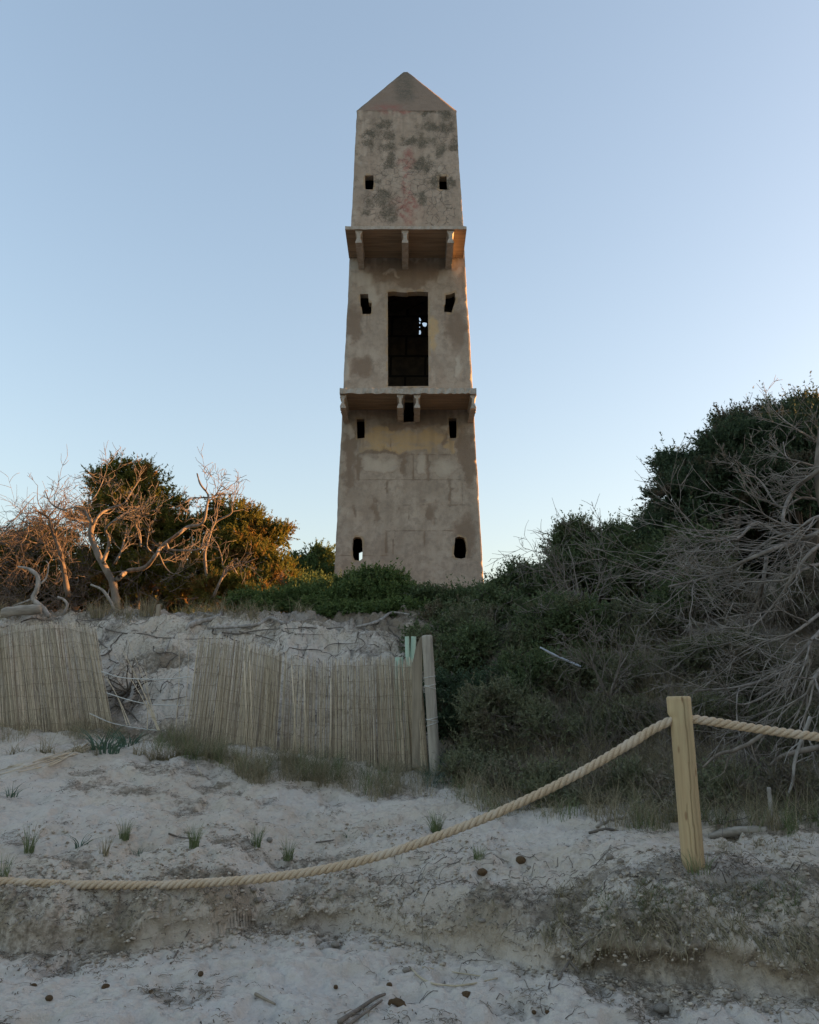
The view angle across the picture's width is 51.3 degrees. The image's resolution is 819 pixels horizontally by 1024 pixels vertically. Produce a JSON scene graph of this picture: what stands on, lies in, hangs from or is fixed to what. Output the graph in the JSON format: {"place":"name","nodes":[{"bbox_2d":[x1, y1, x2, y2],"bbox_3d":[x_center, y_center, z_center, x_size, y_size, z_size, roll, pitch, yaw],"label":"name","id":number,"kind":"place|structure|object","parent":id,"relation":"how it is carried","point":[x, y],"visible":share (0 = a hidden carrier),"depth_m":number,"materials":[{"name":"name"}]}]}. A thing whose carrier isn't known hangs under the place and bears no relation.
{"place":"outdoors","nodes":[
{"label":"outdoors","id":0,"kind":"place"},
{"bbox_2d":[154,708,440,801],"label":"dry grass","id":1,"kind":"structure","parent":0,"point":[258,768],"depth_m":8.21,"materials":[{"name":"plant"}]},
{"bbox_2d":[0,568,818,1023],"bbox_3d":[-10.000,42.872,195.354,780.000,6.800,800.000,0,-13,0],"label":"ground","id":2,"kind":"structure","parent":0,"point":[308,976],"depth_m":5.28,"materials":[{"name":"sand"}]},
{"bbox_2d":[1,604,42,617],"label":"log","id":3,"kind":"object","parent":2,"relation":"on","point":[31,609],"visible":1,"depth_m":12.13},
{"bbox_2d":[13,561,51,617],"bbox_3d":[-5.459,1.126,12.408,0.575,0.841,0.077,0,-13,0],"label":"driftwood","id":4,"kind":"object","parent":2,"relation":"on","point":[34,600],"visible":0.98,"depth_m":12.38,"materials":[{"name":"grey wood"}]},
{"bbox_2d":[5,564,82,611],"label":"shrub","id":5,"kind":"object","parent":2,"relation":"on","point":[41,599],"visible":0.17,"depth_m":18.21,"materials":[{"name":"brown plant"}]},
{"bbox_2d":[0,519,92,609],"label":"shrub","id":6,"kind":"object","parent":2,"relation":"on","point":[53,567],"visible":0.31,"depth_m":17.44,"materials":[{"name":"brown plant"}]},
{"bbox_2d":[21,473,83,597],"bbox_3d":[-6.097,0.410,14.544,1.052,2.110,1.412,0,-13,0],"label":"dead tree","id":7,"kind":"object","parent":2,"relation":"on","point":[61,561],"visible":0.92,"depth_m":14.49,"materials":[{"name":"wood"}]},
{"bbox_2d":[0,620,112,732],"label":"reed screen","id":8,"kind":"object","parent":2,"relation":"on","point":[8,683],"visible":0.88,"depth_m":10.10,"materials":[{"name":"wicker"}]},
{"bbox_2d":[0,472,112,611],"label":"dead shrub","id":9,"kind":"object","parent":2,"relation":"on","point":[12,577],"visible":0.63,"depth_m":15.38,"materials":[{"name":"plant"}]},
{"bbox_2d":[0,699,133,743],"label":"dry grass","id":10,"kind":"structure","parent":2,"relation":"on","point":[70,729],"depth_m":9.64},
{"bbox_2d":[69,724,127,749],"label":"sea daffodil","id":11,"kind":"object","parent":2,"relation":"on","point":[92,744],"visible":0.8,"depth_m":8.93,"materials":[{"name":"green plant"}]},
{"bbox_2d":[85,600,117,618],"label":"marram grass","id":12,"kind":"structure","parent":2,"relation":"on","point":[99,609],"depth_m":12.34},
{"bbox_2d":[76,729,142,753],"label":"sea daffodil","id":13,"kind":"object","parent":2,"relation":"on","point":[114,748],"visible":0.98,"depth_m":8.70,"materials":[{"name":"green plant"}]},
{"bbox_2d":[81,644,155,715],"bbox_3d":[-3.540,2.166,10.373,1.383,1.107,0.621,-6,-14,26],"label":"root tangle","id":14,"kind":"object","parent":2,"relation":"on","point":[127,691],"visible":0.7,"depth_m":10.43,"materials":[{"name":"brown plant"}]},
{"bbox_2d":[44,520,205,611],"bbox_3d":[-5.566,1.401,16.426,4.002,2.785,2.042,-3,-13,11],"label":"dead shrub","id":15,"kind":"object","parent":2,"relation":"on","point":[131,580],"visible":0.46,"depth_m":16.14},
{"bbox_2d":[61,450,208,610],"bbox_3d":[-5.416,0.493,17.371,3.457,4.172,2.894,0,-13,0],"label":"juniper tree","id":16,"kind":"object","parent":2,"relation":"on","point":[166,525],"visible":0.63,"depth_m":17.19,"materials":[{"name":"green plant"}]},
{"bbox_2d":[38,440,246,609],"bbox_3d":[-4.342,0.231,13.758,3.512,2.818,1.521,0,-13,0],"label":"dead tree","id":17,"kind":"object","parent":2,"relation":"on","point":[106,570],"visible":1,"depth_m":13.74,"materials":[{"name":"brown wood"}]},
{"bbox_2d":[129,592,168,616],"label":"marram grass","id":18,"kind":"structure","parent":2,"relation":"on","point":[150,611],"depth_m":12.18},
{"bbox_2d":[0,593,319,764],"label":"dry grass","id":19,"kind":"structure","parent":2,"relation":"on","point":[176,752],"depth_m":11.57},
{"bbox_2d":[148,576,210,613],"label":"shrub","id":20,"kind":"object","parent":2,"relation":"on","point":[171,609],"visible":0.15,"depth_m":18.24,"materials":[{"name":"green plant"}]},
{"bbox_2d":[182,820,210,848],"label":"grass tuft","id":21,"kind":"object","parent":2,"relation":"on","point":[194,843],"visible":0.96,"depth_m":5.90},
{"bbox_2d":[185,610,225,629],"bbox_3d":[-3.303,1.630,12.866,0.540,0.530,2.617,5,-14,-23],"label":"driftwood","id":22,"kind":"object","parent":2,"relation":"on","point":[192,624],"visible":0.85,"depth_m":11.77,"materials":[{"name":"grey wood"}]},
{"bbox_2d":[187,518,260,596],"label":"dead tree","id":23,"kind":"object","parent":2,"relation":"on","point":[225,570],"visible":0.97,"depth_m":14.87,"materials":[{"name":"brown wood"}]},
{"bbox_2d":[199,469,249,585],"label":"dead tree","id":24,"kind":"object","parent":2,"relation":"on","point":[204,555],"visible":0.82,"depth_m":15.89,"materials":[{"name":"brown wood"}]},
{"bbox_2d":[175,492,301,610],"bbox_3d":[-3.398,0.973,16.928,2.645,3.054,2.291,0,-13,0],"label":"juniper tree","id":25,"kind":"object","parent":2,"relation":"on","point":[256,530],"visible":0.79,"depth_m":16.80,"materials":[{"name":"green plant"}]},
{"bbox_2d":[185,557,304,607],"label":"shrub","id":26,"kind":"object","parent":2,"relation":"on","point":[229,580],"visible":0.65,"depth_m":15.46,"materials":[{"name":"green plant"}]},
{"bbox_2d":[207,616,293,629],"bbox_3d":[-1.693,1.450,13.150,1.005,0.983,3.629,-4,-13,18],"label":"driftwood","id":27,"kind":"object","parent":2,"relation":"on","point":[252,625],"visible":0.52,"depth_m":11.53,"materials":[{"name":"grey wood"}]},
{"bbox_2d":[217,576,292,611],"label":"shrub","id":28,"kind":"object","parent":2,"relation":"on","point":[269,597],"visible":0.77,"depth_m":12.98,"materials":[{"name":"green plant"}]},
{"bbox_2d":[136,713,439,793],"bbox_3d":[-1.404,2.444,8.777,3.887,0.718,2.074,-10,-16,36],"label":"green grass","id":29,"kind":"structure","parent":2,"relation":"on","point":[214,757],"depth_m":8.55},
{"bbox_2d":[186,634,428,773],"bbox_3d":[-1.141,2.130,9.273,2.866,1.700,0.315,-4,-13,18],"label":"reed screen","id":30,"kind":"object","parent":2,"relation":"on","point":[338,740],"visible":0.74,"depth_m":9.33,"materials":[{"name":"beige wood"}]},
{"bbox_2d":[273,561,341,608],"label":"shrub","id":31,"kind":"object","parent":2,"relation":"on","point":[304,576],"visible":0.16,"depth_m":15.27,"materials":[{"name":"green plant"}]},
{"bbox_2d":[280,537,335,580],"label":"juniper tree","id":32,"kind":"object","parent":2,"relation":"on","point":[324,556],"visible":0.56,"depth_m":21.05,"materials":[{"name":"green plant"}]},
{"bbox_2d":[274,576,354,618],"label":"shrub","id":33,"kind":"object","parent":2,"relation":"on","point":[322,598],"visible":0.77,"depth_m":12.93,"materials":[{"name":"green plant"}]},
{"bbox_2d":[337,993,385,1023],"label":"stick","id":34,"kind":"object","parent":2,"relation":"on","point":[341,1020],"visible":0.99,"depth_m":4.08,"materials":[{"name":"grey wood"}]},
{"bbox_2d":[330,557,429,602],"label":"shrub","id":35,"kind":"object","parent":2,"relation":"on","point":[377,582],"visible":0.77,"depth_m":13.25,"materials":[{"name":"green plant"}]},
{"bbox_2d":[335,593,437,617],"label":"shrub","id":36,"kind":"object","parent":2,"relation":"on","point":[385,606],"visible":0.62,"depth_m":12.18,"materials":[{"name":"green plant"}]},
{"bbox_2d":[334,72,483,588],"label":"tower","id":37,"kind":"structure","parent":2,"relation":"on","point":[408,491],"depth_m":19.40,"materials":[{"name":"concrete"}]},
{"bbox_2d":[0,577,818,1023],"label":"seagrass litter","id":38,"kind":"object","parent":2,"relation":"on","point":[630,1009],"visible":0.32,"depth_m":4.97,"materials":[{"name":"plant"}]},
{"bbox_2d":[0,821,818,1023],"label":"sand clods","id":39,"kind":"object","parent":2,"relation":"on","point":[554,973],"visible":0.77,"depth_m":5.03,"materials":[{"name":"sand"}]},
{"bbox_2d":[0,888,818,982],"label":"roots","id":40,"kind":"object","parent":2,"relation":"hanging from","point":[756,936],"visible":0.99,"depth_m":4.40,"materials":[{"name":"brown plant"}]},
{"bbox_2d":[7,609,818,1023],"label":"twig litter","id":41,"kind":"object","parent":2,"relation":"on","point":[389,765],"visible":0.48,"depth_m":5.62,"materials":[{"name":"wood"}]},
{"bbox_2d":[412,637,421,767],"bbox_3d":[0.081,1.979,8.928,0.109,1.340,0.050,0,-13,0],"label":"leaning board","id":42,"kind":"object","parent":2,"relation":"on","point":[416,689],"visible":0.77,"depth_m":8.90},
{"bbox_2d":[389,736,455,788],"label":"green grass","id":43,"kind":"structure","parent":2,"relation":"on","point":[435,775],"depth_m":8.24,"materials":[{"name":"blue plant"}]},
{"bbox_2d":[397,606,463,668],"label":"shrub","id":44,"kind":"object","parent":2,"relation":"on","point":[416,632],"visible":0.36,"depth_m":10.87,"materials":[{"name":"green plant"}]},
{"bbox_2d":[422,635,440,774],"bbox_3d":[0.224,1.983,8.830,0.192,1.410,0.127,0,-13,0],"label":"fence post","id":45,"kind":"object","parent":2,"relation":"on","point":[430,696],"visible":0.98,"depth_m":8.79,"materials":[{"name":"grey wood"}]},
{"bbox_2d":[404,689,470,749],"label":"shrub","id":46,"kind":"object","parent":2,"relation":"on","point":[451,721],"visible":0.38,"depth_m":9.02,"materials":[{"name":"green plant"}]},
{"bbox_2d":[401,574,482,626],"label":"shrub","id":47,"kind":"object","parent":2,"relation":"on","point":[444,595],"visible":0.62,"depth_m":12.92,"materials":[{"name":"green plant"}]},
{"bbox_2d":[406,651,517,744],"bbox_3d":[0.637,2.057,9.430,1.362,1.049,1.056,0,-13,0],"label":"shrub","id":48,"kind":"object","parent":2,"relation":"on","point":[447,685],"visible":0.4,"depth_m":9.39,"materials":[{"name":"green plant"}]},
{"bbox_2d":[422,612,504,680],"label":"shrub","id":49,"kind":"object","parent":2,"relation":"on","point":[462,647],"visible":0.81,"depth_m":10.19,"materials":[{"name":"green plant"}]},
{"bbox_2d":[432,731,500,786],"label":"shrub","id":50,"kind":"object","parent":2,"relation":"on","point":[453,761],"visible":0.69,"depth_m":8.10,"materials":[{"name":"green plant"}]},
{"bbox_2d":[433,594,530,666],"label":"shrub","id":51,"kind":"object","parent":2,"relation":"on","point":[474,613],"visible":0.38,"depth_m":10.66,"materials":[{"name":"green plant"}]},
{"bbox_2d":[440,714,533,764],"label":"shrub","id":52,"kind":"object","parent":2,"relation":"on","point":[492,729],"visible":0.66,"depth_m":8.54,"materials":[{"name":"green plant"}]},
{"bbox_2d":[461,575,531,635],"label":"shrub","id":53,"kind":"object","parent":2,"relation":"on","point":[489,595],"visible":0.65,"depth_m":11.20,"materials":[{"name":"green plant"}]},
{"bbox_2d":[438,666,555,742],"bbox_3d":[0.955,2.106,8.905,1.339,1.040,1.112,0,-13,0],"label":"shrub","id":54,"kind":"object","parent":2,"relation":"on","point":[486,701],"visible":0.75,"depth_m":8.73,"materials":[{"name":"green plant"}]},
{"bbox_2d":[459,745,540,795],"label":"shrub","id":55,"kind":"object","parent":2,"relation":"on","point":[497,767],"visible":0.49,"depth_m":7.56,"materials":[{"name":"green plant"}]},
{"bbox_2d":[459,553,573,607],"bbox_3d":[1.665,1.265,12.989,1.985,1.379,1.344,0,-13,0],"label":"juniper tree","id":56,"kind":"object","parent":2,"relation":"on","point":[505,579],"visible":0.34,"depth_m":13.04,"materials":[{"name":"green plant"}]},
{"bbox_2d":[479,625,585,699],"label":"shrub","id":57,"kind":"object","parent":2,"relation":"on","point":[536,662],"visible":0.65,"depth_m":9.44,"materials":[{"name":"green plant"}]},
{"bbox_2d":[503,742,573,809],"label":"shrub","id":58,"kind":"object","parent":2,"relation":"on","point":[544,769],"visible":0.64,"depth_m":7.12,"materials":[{"name":"green plant"}]},
{"bbox_2d":[498,580,593,655],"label":"shrub","id":59,"kind":"object","parent":2,"relation":"on","point":[548,623],"visible":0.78,"depth_m":10.25,"materials":[{"name":"green plant"}]},
{"bbox_2d":[505,689,596,757],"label":"shrub","id":60,"kind":"object","parent":2,"relation":"on","point":[537,712],"visible":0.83,"depth_m":8.31,"materials":[{"name":"green plant"}]},
{"bbox_2d":[485,494,630,603],"bbox_3d":[1.948,0.629,11.230,1.898,1.744,1.202,0,-13,0],"label":"dead shrub","id":61,"kind":"object","parent":2,"relation":"on","point":[574,572],"visible":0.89,"depth_m":11.11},
{"bbox_2d":[513,577,606,629],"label":"dead shrub","id":62,"kind":"object","parent":2,"relation":"on","point":[538,612],"visible":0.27,"depth_m":10.39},
{"bbox_2d":[539,636,614,711],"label":"shrub","id":63,"kind":"object","parent":2,"relation":"on","point":[580,674],"visible":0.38,"depth_m":9.32,"materials":[{"name":"green plant"}]},
{"bbox_2d":[495,635,666,797],"bbox_3d":[1.634,1.913,8.049,2.021,1.594,2.655,-6,-14,25],"label":"brushwood","id":64,"kind":"object","parent":2,"relation":"on","point":[583,736],"visible":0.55,"depth_m":7.96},
{"bbox_2d":[544,587,622,656],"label":"shrub","id":65,"kind":"object","parent":2,"relation":"on","point":[578,606],"visible":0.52,"depth_m":10.10,"materials":[{"name":"green plant"}]},
{"bbox_2d":[557,754,619,807],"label":"shrub","id":66,"kind":"object","parent":2,"relation":"on","point":[590,777],"visible":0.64,"depth_m":6.92,"materials":[{"name":"green plant"}]},
{"bbox_2d":[534,504,651,610],"bbox_3d":[2.788,0.714,12.605,1.931,1.952,2.177,0,-13,0],"label":"bush","id":67,"kind":"object","parent":2,"relation":"on","point":[570,537],"visible":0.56,"depth_m":12.66,"materials":[{"name":"green plant"}]},
{"bbox_2d":[455,622,760,776],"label":"dry grass","id":68,"kind":"structure","parent":2,"relation":"on","point":[630,751],"depth_m":8.51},
{"bbox_2d":[557,686,668,750],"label":"shrub","id":69,"kind":"object","parent":2,"relation":"on","point":[631,705],"visible":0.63,"depth_m":8.30,"materials":[{"name":"green plant"}]},
{"bbox_2d":[545,603,682,699],"bbox_3d":[2.030,1.415,8.638,1.359,0.965,0.878,2,-13,-10],"label":"shrub","id":70,"kind":"object","parent":2,"relation":"on","point":[600,637],"visible":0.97,"depth_m":8.69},
{"bbox_2d":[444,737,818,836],"bbox_3d":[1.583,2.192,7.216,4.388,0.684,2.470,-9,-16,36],"label":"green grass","id":71,"kind":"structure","parent":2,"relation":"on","point":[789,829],"depth_m":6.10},
{"bbox_2d":[587,644,680,702],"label":"shrub","id":72,"kind":"object","parent":2,"relation":"on","point":[613,667],"visible":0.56,"depth_m":8.95,"materials":[{"name":"green plant"}]},
{"bbox_2d":[598,750,672,802],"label":"shrub","id":73,"kind":"object","parent":2,"relation":"on","point":[632,767],"visible":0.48,"depth_m":7.02,"materials":[{"name":"green plant"}]},
{"bbox_2d":[593,588,685,656],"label":"shrub","id":74,"kind":"object","parent":2,"relation":"on","point":[631,616],"visible":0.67,"depth_m":10.06,"materials":[{"name":"green plant"}]},
{"bbox_2d":[629,755,676,818],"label":"shrub","id":75,"kind":"object","parent":2,"relation":"on","point":[656,779],"visible":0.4,"depth_m":6.67,"materials":[{"name":"green plant"}]},
{"bbox_2d":[601,558,705,643],"bbox_3d":[3.191,1.252,11.264,1.927,1.712,3.870,-8,-15,31],"label":"brushwood","id":76,"kind":"object","parent":2,"relation":"on","point":[653,599],"visible":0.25,"depth_m":10.29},
{"bbox_2d":[567,594,743,771],"bbox_3d":[2.678,1.790,8.883,1.901,2.166,4.029,-4,-13,16],"label":"brushwood","id":77,"kind":"object","parent":2,"relation":"on","point":[655,707],"visible":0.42,"depth_m":8.46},
{"bbox_2d":[615,556,723,647],"bbox_3d":[3.158,1.199,10.584,1.572,1.247,1.297,0,-13,0],"label":"shrub","id":78,"kind":"object","parent":2,"relation":"on","point":[661,593],"visible":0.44,"depth_m":10.31,"materials":[{"name":"green plant"}]},
{"bbox_2d":[521,376,818,800],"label":"dead tree","id":79,"kind":"object","parent":2,"relation":"on","point":[793,664],"visible":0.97,"depth_m":8.81,"materials":[{"name":"grey wood"}]},
{"bbox_2d":[603,496,749,601],"bbox_3d":[3.536,0.518,11.799,1.578,1.892,2.393,6,-14,-24],"label":"juniper tree","id":80,"kind":"object","parent":2,"relation":"on","point":[639,546],"visible":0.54,"depth_m":11.44,"materials":[{"name":"green plant"}]},
{"bbox_2d":[542,866,818,946],"bbox_3d":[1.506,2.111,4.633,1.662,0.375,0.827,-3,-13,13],"label":"dry grass","id":81,"kind":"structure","parent":2,"relation":"on","point":[616,913],"depth_m":4.58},
{"bbox_2d":[619,432,747,562],"bbox_3d":[3.922,0.000,11.812,1.539,2.572,1.789,7,-14,-27],"label":"juniper tree","id":82,"kind":"object","parent":2,"relation":"on","point":[663,460],"visible":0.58,"depth_m":11.74,"materials":[{"name":"green plant"}]},
{"bbox_2d":[666,696,704,872],"bbox_3d":[1.610,1.659,4.957,0.155,1.152,0.142,0,-13,0],"label":"rope post","id":83,"kind":"object","parent":2,"relation":"on","point":[679,709],"visible":0.87,"depth_m":4.93,"materials":[{"name":"brown wood"}]},
{"bbox_2d":[0,715,818,889],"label":"rope","id":84,"kind":"object","parent":83,"relation":"hanging from","point":[633,741],"visible":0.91,"depth_m":5.06,"materials":[{"name":"fabric"}]},
{"bbox_2d":[644,619,732,690],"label":"shrub","id":85,"kind":"object","parent":2,"relation":"on","point":[686,661],"visible":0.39,"depth_m":9.30,"materials":[{"name":"green plant"}]},
{"bbox_2d":[654,546,775,625],"bbox_3d":[3.887,1.026,10.654,1.510,1.352,1.374,8,-15,-33],"label":"shrub","id":86,"kind":"object","parent":2,"relation":"on","point":[715,564],"visible":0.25,"depth_m":10.54,"materials":[{"name":"green plant"}]},
{"bbox_2d":[661,684,781,749],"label":"shrub","id":87,"kind":"object","parent":2,"relation":"on","point":[725,707],"visible":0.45,"depth_m":8.09,"materials":[{"name":"green plant"}]},
{"bbox_2d":[664,740,781,811],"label":"shrub","id":88,"kind":"object","parent":2,"relation":"on","point":[720,779],"visible":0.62,"depth_m":6.47,"materials":[{"name":"green plant"}]},
{"bbox_2d":[661,386,797,564],"bbox_3d":[4.370,-0.326,11.811,1.722,3.112,1.978,-3,-13,12],"label":"juniper tree","id":89,"kind":"object","parent":2,"relation":"on","point":[707,445],"visible":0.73,"depth_m":11.49,"materials":[{"name":"green plant"}]},
{"bbox_2d":[647,581,818,767],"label":"brushwood","id":90,"kind":"object","parent":2,"relation":"on","point":[771,701],"visible":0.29,"depth_m":8.53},
{"bbox_2d":[651,679,818,835],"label":"brushwood","id":91,"kind":"object","parent":2,"relation":"on","point":[755,792],"visible":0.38,"depth_m":6.58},
{"bbox_2d":[702,734,766,780],"bbox_3d":[2.425,1.816,6.356,0.504,0.361,0.032,0,-13,0],"label":"driftwood","id":92,"kind":"object","parent":91,"relation":"on","point":[748,743],"visible":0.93,"depth_m":6.36,"materials":[{"name":"grey wood"}]},
{"bbox_2d":[708,825,766,838],"bbox_3d":[2.237,2.187,5.815,0.383,0.110,0.100,-5,-14,20],"label":"driftwood","id":93,"kind":"object","parent":2,"relation":"on","point":[734,831],"visible":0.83,"depth_m":5.81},
{"bbox_2d":[701,612,793,706],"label":"shrub","id":94,"kind":"object","parent":2,"relation":"on","point":[755,656],"visible":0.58,"depth_m":8.97,"materials":[{"name":"green plant"}]},
{"bbox_2d":[707,484,791,560],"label":"shrub","id":95,"kind":"object","parent":2,"relation":"on","point":[754,537],"visible":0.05,"depth_m":12.55,"materials":[{"name":"green plant"}]},
{"bbox_2d":[706,371,818,581],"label":"juniper tree","id":96,"kind":"object","parent":2,"relation":"on","point":[799,447],"visible":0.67,"depth_m":11.46,"materials":[{"name":"green plant"}]},
{"bbox_2d":[714,829,817,856],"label":"dry grass","id":97,"kind":"structure","parent":2,"relation":"on","point":[756,845],"depth_m":5.44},
{"bbox_2d":[728,495,818,577],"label":"shrub","id":98,"kind":"object","parent":2,"relation":"on","point":[752,532],"visible":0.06,"depth_m":12.59,"materials":[{"name":"green plant"}]},
{"bbox_2d":[738,517,818,579],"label":"shrub","id":99,"kind":"object","parent":2,"relation":"on","point":[752,565],"visible":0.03,"depth_m":12.87,"materials":[{"name":"green plant"}]},
{"bbox_2d":[739,691,818,771],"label":"shrub","id":100,"kind":"object","parent":2,"relation":"on","point":[800,715],"visible":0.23,"depth_m":7.62,"materials":[{"name":"green plant"}]},
{"bbox_2d":[739,643,818,713],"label":"shrub","id":101,"kind":"object","parent":2,"relation":"on","point":[814,662],"visible":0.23,"depth_m":8.65,"materials":[{"name":"green plant"}]},
{"bbox_2d":[740,509,818,578],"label":"shrub","id":102,"kind":"object","parent":2,"relation":"on","point":[783,555],"visible":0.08,"depth_m":12.82,"materials":[{"name":"green plant"}]},
{"bbox_2d":[749,558,818,637],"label":"shrub","id":103,"kind":"object","parent":2,"relation":"on","point":[807,576],"visible":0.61,"depth_m":10.04,"materials":[{"name":"green plant"}]},
{"bbox_2d":[751,745,818,808],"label":"shrub","id":104,"kind":"object","parent":2,"relation":"on","point":[799,772],"visible":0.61,"depth_m":6.50,"materials":[{"name":"green plant"}]},
{"bbox_2d":[769,745,818,766],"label":"driftwood","id":105,"kind":"object","parent":104,"relation":"on","point":[808,749],"visible":0.87,"depth_m":6.54,"materials":[{"name":"grey wood"}]},
{"bbox_2d":[784,716,811,795],"bbox_3d":[2.903,1.818,6.356,0.252,0.583,0.030,0,-13,0],"label":"driftwood","id":106,"kind":"object","parent":104,"relation":"on","point":[799,743],"visible":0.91,"depth_m":6.35,"materials":[{"name":"grey wood"}]},
{"bbox_2d":[0,0,818,612],"label":"sky","id":107,"kind":"structure","parent":0,"point":[639,179],"materials":[{"name":"blue"}]},
{"bbox_2d":[428,723,818,831],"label":"dry grass","id":108,"kind":"structure","parent":0,"point":[613,803],"depth_m":6.56,"materials":[{"name":"plant"}]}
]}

